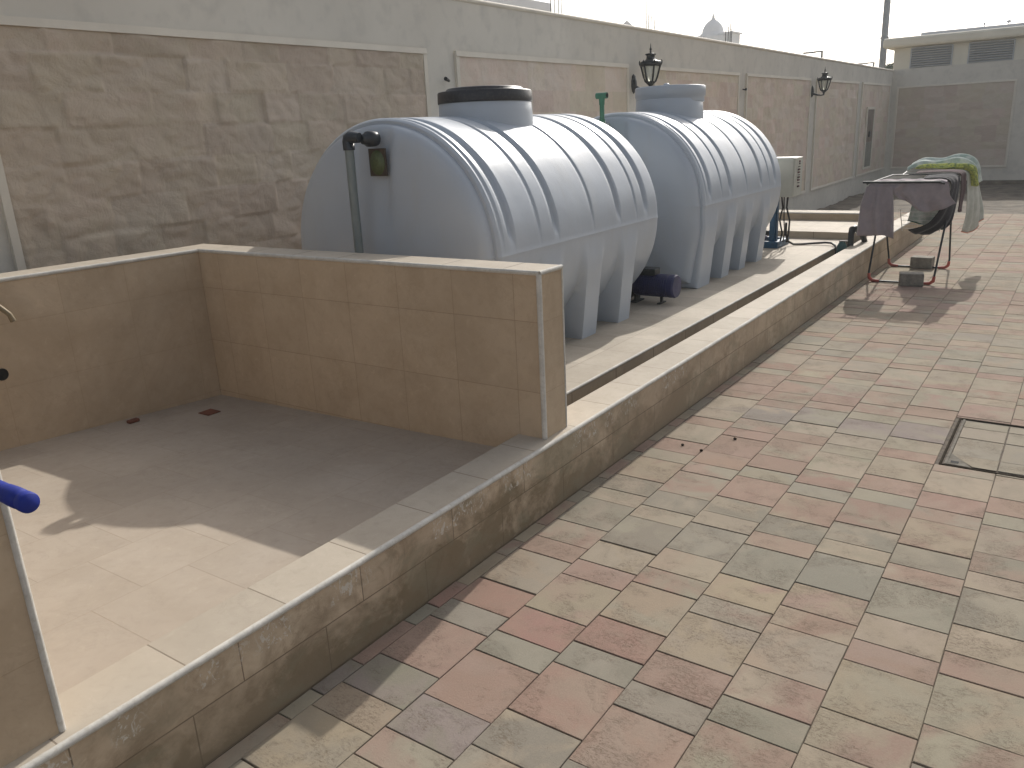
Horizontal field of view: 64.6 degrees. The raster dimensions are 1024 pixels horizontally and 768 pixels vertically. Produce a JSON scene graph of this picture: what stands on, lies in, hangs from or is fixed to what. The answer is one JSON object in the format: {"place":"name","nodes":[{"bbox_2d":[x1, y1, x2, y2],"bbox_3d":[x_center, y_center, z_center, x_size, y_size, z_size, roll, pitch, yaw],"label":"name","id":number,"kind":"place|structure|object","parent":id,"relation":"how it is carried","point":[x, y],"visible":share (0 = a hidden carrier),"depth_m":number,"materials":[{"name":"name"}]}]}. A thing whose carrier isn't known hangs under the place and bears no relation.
{"place":"outdoors","nodes":[
{"label":"outdoors","id":0,"kind":"place"},
{"bbox_2d":[0,395,494,694],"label":"basin floor","id":1,"kind":"structure","parent":0,"point":[146,529],"depth_m":3.22,"materials":[{"name":"tile"}]},
{"bbox_2d":[127,418,139,423],"bbox_3d":[-2.039,0.198,4.358,0.035,0.018,0.060,9,21,34],"label":"brick chip","id":2,"kind":"object","parent":1,"relation":"on","point":[133,420],"visible":1,"depth_m":4.35,"materials":[{"name":"red brick"}]},
{"bbox_2d":[199,409,220,415],"bbox_3d":[-1.671,0.155,4.473,0.090,0.003,0.080,9,21,34],"label":"floor drain","id":3,"kind":"object","parent":1,"relation":"on","point":[208,412],"visible":1,"depth_m":4.47,"materials":[{"name":"brown metal"}]},
{"bbox_2d":[204,213,1023,767],"bbox_3d":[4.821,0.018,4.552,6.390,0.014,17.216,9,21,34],"label":"pavement","id":4,"kind":"structure","parent":0,"point":[691,527],"depth_m":2.85,"materials":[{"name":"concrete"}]},
{"bbox_2d":[0,472,65,767],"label":"divider wall","id":5,"kind":"structure","parent":4,"relation":"on","point":[31,716],"depth_m":1.79,"materials":[{"name":"beige tile"}]},
{"bbox_2d":[0,480,39,513],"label":"broom handle","id":6,"kind":"object","parent":5,"relation":"on","point":[21,499],"visible":1,"depth_m":1.31,"materials":[{"name":"blue plastic"}]},
{"bbox_2d":[0,248,220,450],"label":"basin side wall","id":7,"kind":"structure","parent":4,"relation":"on","point":[84,345],"depth_m":4.26,"materials":[{"name":"beige tile"}]},
{"bbox_2d":[0,368,8,380],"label":"pipe outlet","id":8,"kind":"object","parent":7,"relation":"attached to","point":[4,374],"visible":1,"depth_m":3.93,"materials":[{"name":"black plastic"}]},
{"bbox_2d":[0,304,15,321],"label":"tap","id":9,"kind":"object","parent":7,"relation":"attached to","point":[8,314],"visible":1,"depth_m":3.83,"materials":[{"name":"silver metal"}]},
{"bbox_2d":[179,244,566,446],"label":"divider wall","id":10,"kind":"structure","parent":4,"relation":"on","point":[470,350],"depth_m":3.90,"materials":[{"name":"beige tile"}]},
{"bbox_2d":[2,212,922,767],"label":"wall","id":11,"kind":"structure","parent":4,"relation":"on","point":[208,686],"depth_m":2.71,"materials":[{"name":"tile"}]},
{"bbox_2d":[836,225,866,253],"bbox_3d":[3.555,-1.431,8.396,0.656,0.438,0.104,-18,23,-39],"label":"pipe valve","id":12,"kind":"object","parent":11,"relation":"attached to","point":[841,245],"visible":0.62,"depth_m":8.26,"materials":[{"name":"black metal"}]},
{"bbox_2d":[565,238,846,405],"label":"platform","id":13,"kind":"structure","parent":4,"relation":"on","point":[649,322],"depth_m":5.81,"materials":[{"name":"tile"}]},
{"bbox_2d":[301,85,657,338],"bbox_3d":[-0.167,-1.155,5.476,1.568,1.596,2.300,9,21,34],"label":"water tank","id":14,"kind":"object","parent":13,"relation":"on","point":[504,173],"visible":0.66,"depth_m":4.78,"materials":[{"name":"white plastic"}]},
{"bbox_2d":[342,131,363,252],"bbox_3d":[-0.844,-0.728,4.600,0.122,1.356,0.067,9,21,34],"label":"overflow pipe","id":15,"kind":"object","parent":14,"relation":"attached to","point":[350,139],"visible":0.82,"depth_m":4.48,"materials":[{"name":"grey plastic"}]},
{"bbox_2d":[595,92,610,126],"bbox_3d":[0.758,-1.569,6.673,0.101,1.570,0.073,9,21,34],"label":"vent pipe","id":16,"kind":"object","parent":14,"relation":"on","point":[602,96],"visible":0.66,"depth_m":6.45,"materials":[{"name":"green plastic"}]},
{"bbox_2d":[630,266,680,303],"bbox_3d":[1.058,-0.795,6.250,0.472,0.330,0.207,9,21,34],"label":"water pump","id":17,"kind":"object","parent":13,"relation":"on","point":[651,281],"visible":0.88,"depth_m":6.16,"materials":[{"name":"blue metal"}]},
{"bbox_2d":[593,83,780,288],"bbox_3d":[1.438,-1.934,7.598,1.568,1.662,2.282,9,21,34],"label":"water tank","id":18,"kind":"object","parent":13,"relation":"on","point":[715,176],"visible":0.63,"depth_m":6.77,"materials":[{"name":"plastic"}]},
{"bbox_2d":[566,242,845,394],"bbox_3d":[1.857,-0.700,6.387,0.018,0.018,6.510,9,21,34],"label":"platform edging","id":19,"kind":"object","parent":13,"relation":"attached to","point":[652,346],"visible":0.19,"depth_m":5.35,"materials":[{"name":"white tile"}]},
{"bbox_2d":[763,156,802,247],"bbox_3d":[2.690,-1.940,8.642,0.786,0.928,0.522,9,21,34],"label":"booster pump","id":20,"kind":"object","parent":13,"relation":"on","point":[791,168],"visible":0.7,"depth_m":8.29,"materials":[{"name":"beige metal"}]},
{"bbox_2d":[785,222,836,254],"bbox_3d":[3.188,-1.496,8.602,0.543,0.463,0.243,7,20,29],"label":"hose","id":21,"kind":"object","parent":13,"relation":"on","point":[824,242],"visible":0.83,"depth_m":8.64,"materials":[{"name":"black rubber"}]},
{"bbox_2d":[766,219,860,242],"bbox_3d":[3.005,-1.665,10.117,2.838,0.656,1.089,9,21,34],"label":"raised step","id":22,"kind":"object","parent":4,"relation":"on","point":[824,229],"depth_m":9.32,"materials":[{"name":"tile"}]},
{"bbox_2d":[779,210,859,220],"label":"wall","id":23,"kind":"structure","parent":4,"relation":"on","point":[837,215],"depth_m":10.08,"materials":[{"name":"beige tile"}]},
{"bbox_2d":[898,271,923,285],"bbox_3d":[3.837,-1.012,7.783,0.210,0.117,0.150,5,19,22],"label":"concrete block","id":24,"kind":"object","parent":4,"relation":"on","point":[908,278],"depth_m":7.72,"materials":[{"name":"grey concrete"}]},
{"bbox_2d":[863,169,960,284],"bbox_3d":[4.095,-1.661,8.239,0.694,1.060,1.656,9,21,34],"label":"clothes airer","id":25,"kind":"object","parent":4,"relation":"on","point":[888,259],"visible":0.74,"depth_m":8.03,"materials":[{"name":"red metal"}]},
{"bbox_2d":[856,186,893,238],"bbox_3d":[3.459,-1.628,7.675,0.338,0.486,0.064,9,21,34],"label":"towel","id":26,"kind":"object","parent":25,"relation":"hanging from","point":[876,214],"visible":1,"depth_m":7.67,"materials":[{"name":"grey fabric"}]},
{"bbox_2d":[869,178,955,211],"bbox_3d":[3.762,-1.776,7.596,0.744,0.291,0.285,9,21,34],"label":"towel","id":27,"kind":"object","parent":25,"relation":"hanging from","point":[925,197],"visible":0.98,"depth_m":7.45,"materials":[{"name":"grey fabric"}]},
{"bbox_2d":[907,178,949,229],"bbox_3d":[4.087,-1.769,7.957,0.336,0.495,0.085,9,21,34],"label":"towel","id":28,"kind":"object","parent":25,"relation":"hanging from","point":[914,214],"visible":0.31,"depth_m":8.00,"materials":[{"name":"grey fabric"}]},
{"bbox_2d":[908,174,959,234],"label":"trousers","id":29,"kind":"object","parent":25,"relation":"hanging from","point":[938,220],"visible":0.88,"depth_m":7.74,"materials":[{"name":"black fabric"}]},
{"bbox_2d":[916,169,965,211],"bbox_3d":[4.279,-1.932,8.103,0.438,0.412,0.263,9,21,34],"label":"shirt","id":30,"kind":"object","parent":25,"relation":"hanging from","point":[963,182],"visible":1,"depth_m":7.96,"materials":[{"name":"fabric"}]},
{"bbox_2d":[907,154,982,181],"bbox_3d":[4.571,-2.270,8.545,0.695,0.303,0.340,9,21,34],"label":"towel","id":31,"kind":"object","parent":25,"relation":"on","point":[962,158],"visible":0.82,"depth_m":8.41,"materials":[{"name":"white fabric"}]},
{"bbox_2d":[914,163,978,185],"bbox_3d":[4.429,-2.126,8.247,0.593,0.241,0.207,9,21,34],"label":"cloth","id":32,"kind":"object","parent":25,"relation":"on","point":[971,169],"visible":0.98,"depth_m":8.12,"materials":[{"name":"green fabric"}]},
{"bbox_2d":[961,170,983,232],"bbox_3d":[4.642,-1.903,8.330,0.369,0.674,0.593,9,21,34],"label":"towel","id":33,"kind":"object","parent":25,"relation":"hanging from","point":[974,216],"visible":0.63,"depth_m":8.24,"materials":[{"name":"white fabric"}]},
{"bbox_2d":[910,255,934,268],"bbox_3d":[4.364,-1.297,8.611,0.210,0.117,0.150,10,22,37],"label":"concrete block","id":34,"kind":"object","parent":4,"relation":"on","point":[922,262],"depth_m":8.56,"materials":[{"name":"grey concrete"}]},
{"bbox_2d":[939,418,1023,478],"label":"manhole cover","id":35,"kind":"object","parent":4,"relation":"on","point":[979,444],"visible":0.94,"depth_m":3.98,"materials":[{"name":"metal"}]},
{"bbox_2d":[536,0,1023,66],"label":"sky","id":36,"kind":"structure","parent":0,"point":[850,31],"materials":[{"name":"white"}]},
{"bbox_2d":[894,212,907,220],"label":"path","id":37,"kind":"structure","parent":0,"point":[896,215],"depth_m":13.16,"materials":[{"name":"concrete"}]},
{"bbox_2d":[817,184,1023,213],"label":"garden soil","id":38,"kind":"structure","parent":0,"point":[1002,198],"depth_m":17.84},
{"bbox_2d":[883,20,1023,69],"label":"service building","id":39,"kind":"structure","parent":0,"point":[1004,42],"depth_m":22.37,"materials":[{"name":"beige paint"}]},
{"bbox_3d":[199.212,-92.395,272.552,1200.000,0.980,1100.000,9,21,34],"label":"ground","id":40,"kind":"structure","parent":0,"visible":0},
{"bbox_2d":[0,0,893,272],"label":"boundary wall","id":41,"kind":"structure","parent":40,"relation":"on","point":[128,127],"depth_m":5.63,"materials":[{"name":"beige paint"}]},
{"bbox_2d":[631,43,662,93],"bbox_3d":[1.632,-3.821,9.813,0.381,0.560,0.274,2,18,15],"label":"wall lantern","id":42,"kind":"object","parent":41,"relation":"attached to","point":[650,66],"depth_m":9.74,"materials":[{"name":"black metal"}]},
{"bbox_2d":[811,67,832,97],"bbox_3d":[6.081,-5.924,15.890,0.381,0.560,0.274,2,18,15],"label":"wall lantern","id":43,"kind":"object","parent":41,"relation":"attached to","point":[825,79],"depth_m":15.84,"materials":[{"name":"black metal"}]},
{"bbox_2d":[862,107,875,169],"bbox_3d":[8.977,-6.184,20.364,0.060,1.490,0.830,9,21,34],"label":"wall cabinet","id":44,"kind":"object","parent":41,"relation":"attached to","point":[868,134],"depth_m":20.33,"materials":[{"name":"black metal"}]},
{"bbox_2d":[864,141,871,166],"bbox_3d":[8.982,-5.810,20.491,0.025,0.599,0.706,9,21,34],"label":"lower door","id":45,"kind":"structure","parent":44,"relation":"in","point":[868,144],"depth_m":20.51,"materials":[{"name":"grey metal"}]},
{"bbox_2d":[866,109,873,141],"bbox_3d":[8.948,-6.469,20.285,0.025,0.774,0.706,9,21,34],"label":"upper door","id":46,"kind":"structure","parent":44,"relation":"in","point":[871,111],"depth_m":20.28,"materials":[{"name":"grey metal"}]},
{"bbox_2d":[484,0,551,11],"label":"villa","id":47,"kind":"object","parent":40,"relation":"on","point":[538,5],"visible":0.13,"depth_m":65.81,"materials":[{"name":"white paint"}]},
{"bbox_2d":[550,0,561,13],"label":"rebar cluster","id":48,"kind":"object","parent":40,"relation":"on","point":[554,6],"visible":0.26,"depth_m":36.51,"materials":[{"name":"metal"}]},
{"bbox_2d":[646,0,654,28],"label":"rebar cluster","id":49,"kind":"object","parent":40,"relation":"on","point":[648,18],"visible":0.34,"depth_m":40.78,"materials":[{"name":"metal"}]},
{"bbox_2d":[697,12,741,43],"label":"domed villa","id":50,"kind":"object","parent":40,"relation":"on","point":[713,28],"visible":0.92,"depth_m":97.67,"materials":[{"name":"white paint"}]},
{"bbox_2d":[725,23,731,41],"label":"rebar cluster","id":51,"kind":"object","parent":40,"relation":"on","point":[728,33],"visible":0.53,"depth_m":55.46,"materials":[{"name":"metal"}]},
{"bbox_2d":[803,51,822,57],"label":"street lamp","id":52,"kind":"object","parent":40,"relation":"on","point":[814,52],"visible":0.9,"depth_m":52.61,"materials":[{"name":"grey metal"}]},
{"bbox_2d":[879,0,890,67],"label":"mast","id":53,"kind":"object","parent":40,"relation":"on","point":[884,33],"visible":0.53,"depth_m":26.20,"materials":[{"name":"metal"}]},
{"bbox_2d":[885,63,892,69],"bbox_3d":[13.999,-9.982,30.474,1.382,3.966,0.971,9,21,34],"label":"tree","id":54,"kind":"object","parent":40,"relation":"on","point":[889,66],"visible":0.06,"depth_m":29.84,"materials":[{"name":"plant"}]},
{"bbox_2d":[884,59,1023,183],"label":"boundary wall","id":55,"kind":"structure","parent":40,"relation":"on","point":[976,110],"depth_m":21.22,"materials":[{"name":"beige paint"}]}
]}

